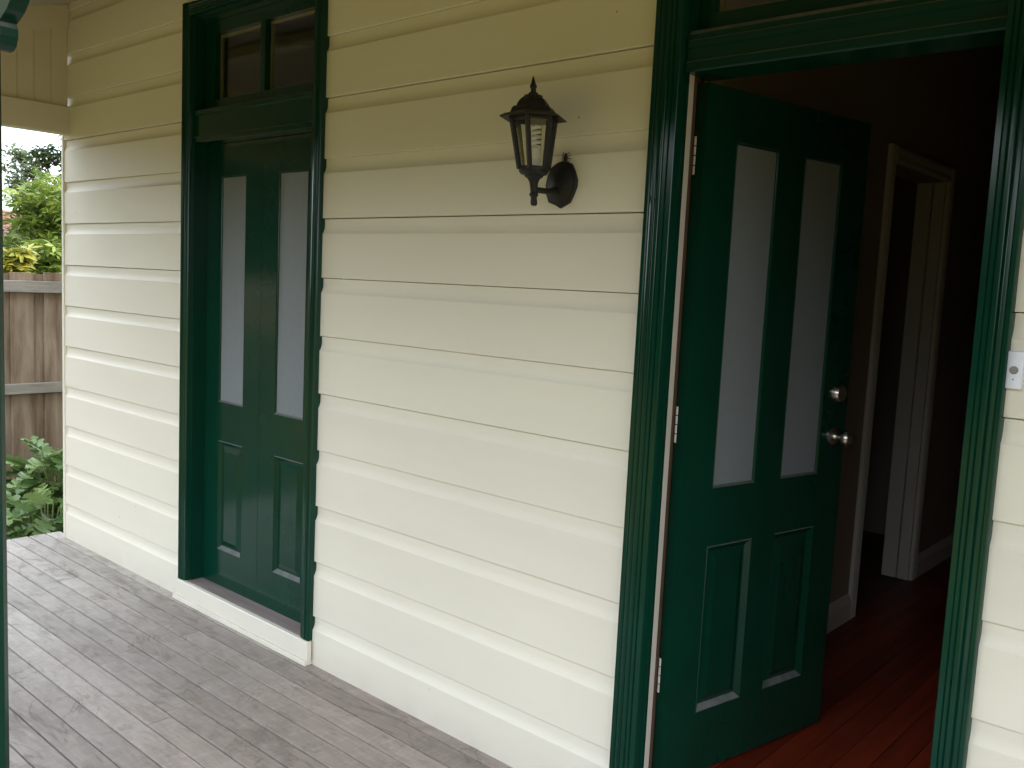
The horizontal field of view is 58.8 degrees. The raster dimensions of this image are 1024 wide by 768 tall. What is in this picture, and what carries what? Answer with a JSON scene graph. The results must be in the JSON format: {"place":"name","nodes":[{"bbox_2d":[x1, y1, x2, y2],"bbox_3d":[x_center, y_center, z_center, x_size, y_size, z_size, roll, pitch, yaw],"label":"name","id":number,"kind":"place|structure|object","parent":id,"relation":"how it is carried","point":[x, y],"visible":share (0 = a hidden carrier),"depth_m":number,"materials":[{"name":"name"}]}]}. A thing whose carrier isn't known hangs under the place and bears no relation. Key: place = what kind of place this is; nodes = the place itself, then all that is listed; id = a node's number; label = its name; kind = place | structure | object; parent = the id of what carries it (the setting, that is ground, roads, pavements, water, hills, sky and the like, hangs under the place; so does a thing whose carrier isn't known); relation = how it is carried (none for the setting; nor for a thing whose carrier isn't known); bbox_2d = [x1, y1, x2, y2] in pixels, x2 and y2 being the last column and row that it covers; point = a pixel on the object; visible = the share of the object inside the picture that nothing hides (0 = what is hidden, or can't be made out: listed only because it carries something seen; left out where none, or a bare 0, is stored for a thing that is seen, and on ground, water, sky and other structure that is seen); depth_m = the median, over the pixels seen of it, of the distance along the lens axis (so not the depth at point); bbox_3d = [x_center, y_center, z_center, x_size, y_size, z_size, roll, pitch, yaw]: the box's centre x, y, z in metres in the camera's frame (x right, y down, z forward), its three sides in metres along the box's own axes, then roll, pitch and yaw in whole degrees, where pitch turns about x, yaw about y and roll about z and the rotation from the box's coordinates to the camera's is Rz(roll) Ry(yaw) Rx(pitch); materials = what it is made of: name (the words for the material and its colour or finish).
{"place":"outdoors","nodes":[
{"label":"outdoors","id":0,"kind":"place"},
{"bbox_2d":[2,126,60,210],"label":"sky","id":1,"kind":"structure","parent":0,"point":[30,138],"materials":[{"name":"white"}]},
{"bbox_2d":[6,436,62,531],"bbox_3d":[-3.099,0.797,6.186,1.265,0.867,1.270,8,8,41],"label":"lobed shrub","id":2,"kind":"object","parent":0,"point":[29,478],"visible":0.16,"depth_m":6.00,"materials":[{"name":"green plant"}]},
{"bbox_2d":[6,483,62,539],"bbox_3d":[-2.878,0.949,5.652,1.068,0.701,0.974,6,7,26],"label":"lobed shrub","id":3,"kind":"object","parent":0,"point":[39,499],"visible":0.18,"depth_m":5.53,"materials":[{"name":"green plant"}]},
{"label":"ground","id":4,"kind":"structure","parent":0,"visible":0},
{"bbox_2d":[3,210,23,241],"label":"neighbour house","id":5,"kind":"structure","parent":4,"relation":"on","point":[9,224],"depth_m":18.27,"materials":[{"name":"red"}]},
{"bbox_2d":[3,225,26,247],"bbox_3d":[-6.081,-1.001,12.784,1.951,2.809,2.147,5,7,21],"label":"dark bush","id":6,"kind":"object","parent":4,"relation":"on","point":[11,239],"visible":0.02,"depth_m":12.18,"materials":[{"name":"green plant"}]},
{"bbox_2d":[3,243,41,272],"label":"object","id":7,"kind":"object","parent":4,"relation":"on","point":[16,259],"visible":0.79,"depth_m":8.46,"materials":[{"name":"yellow plant"}]},
{"bbox_2d":[2,142,51,217],"bbox_3d":[-9.518,-2.478,17.678,0.870,4.357,0.986,3,6,0],"label":"feathery tree","id":8,"kind":"object","parent":4,"relation":"on","point":[24,170],"visible":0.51,"depth_m":17.35,"materials":[{"name":"green plant"}]},
{"bbox_2d":[2,165,61,273],"bbox_3d":[-5.403,-1.024,11.316,2.781,3.247,2.943,4,6,11],"label":"broad tree","id":9,"kind":"object","parent":4,"relation":"on","point":[41,225],"visible":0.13,"depth_m":10.35,"materials":[{"name":"green plant"}]},
{"bbox_2d":[3,272,62,504],"bbox_3d":[-2.815,0.137,7.848,0.172,2.114,9.558,8,8,41],"label":"paling fence","id":10,"kind":"object","parent":4,"relation":"on","point":[33,353],"visible":0.04,"depth_m":6.83,"materials":[{"name":"brown wood"}]},
{"bbox_2d":[22,135,60,191],"bbox_3d":[-7.662,-2.573,16.604,2.048,4.957,1.886,8,8,41],"label":"dark tree","id":11,"kind":"object","parent":4,"relation":"on","point":[51,156],"visible":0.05,"depth_m":16.20,"materials":[{"name":"green plant"}]},
{"bbox_2d":[0,0,1023,767],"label":"house","id":12,"kind":"structure","parent":4,"relation":"on","point":[684,428],"depth_m":2.98,"materials":[{"name":"beige paint"}]},
{"bbox_2d":[203,139,263,601],"bbox_3d":[-1.222,-0.050,4.017,0.440,1.986,0.041,8,8,41],"label":"french door leaf","id":13,"kind":"structure","parent":12,"relation":"in","point":[236,169],"depth_m":4.00,"materials":[{"name":"green paint"}]},
{"bbox_2d":[7,531,512,767],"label":"deck","id":14,"kind":"structure","parent":12,"relation":"attached to","point":[111,664],"depth_m":3.29,"materials":[{"name":"grey wood"}]},
{"bbox_2d":[256,133,311,622],"bbox_3d":[-0.892,-0.003,3.727,0.440,1.986,0.041,8,8,41],"label":"french door leaf","id":15,"kind":"structure","parent":12,"relation":"in","point":[287,159],"depth_m":3.75,"materials":[{"name":"green paint"}]},
{"bbox_2d":[499,76,577,208],"bbox_3d":[0.071,-0.679,2.555,0.194,0.356,0.221,8,8,41],"label":"wall lamp","id":16,"kind":"object","parent":12,"relation":"attached to","point":[534,108],"visible":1,"depth_m":2.53,"materials":[{"name":"black metal"}]},
{"bbox_2d":[562,152,569,161],"bbox_3d":[0.155,-0.652,2.623,0.035,0.035,0.012,8,8,41],"label":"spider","id":17,"kind":"object","parent":12,"relation":"attached to","point":[565,156],"visible":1,"depth_m":2.62,"materials":[{"name":"black"}]},
{"bbox_2d":[652,82,870,767],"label":"front door leaf","id":18,"kind":"structure","parent":12,"relation":"in","point":[778,187],"depth_m":2.69,"materials":[{"name":"green paint"}]},
{"bbox_2d":[1005,351,1023,389],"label":"doorbell","id":19,"kind":"object","parent":12,"relation":"attached to","point":[1015,372],"visible":1,"depth_m":1.87,"materials":[{"name":"white plastic"}]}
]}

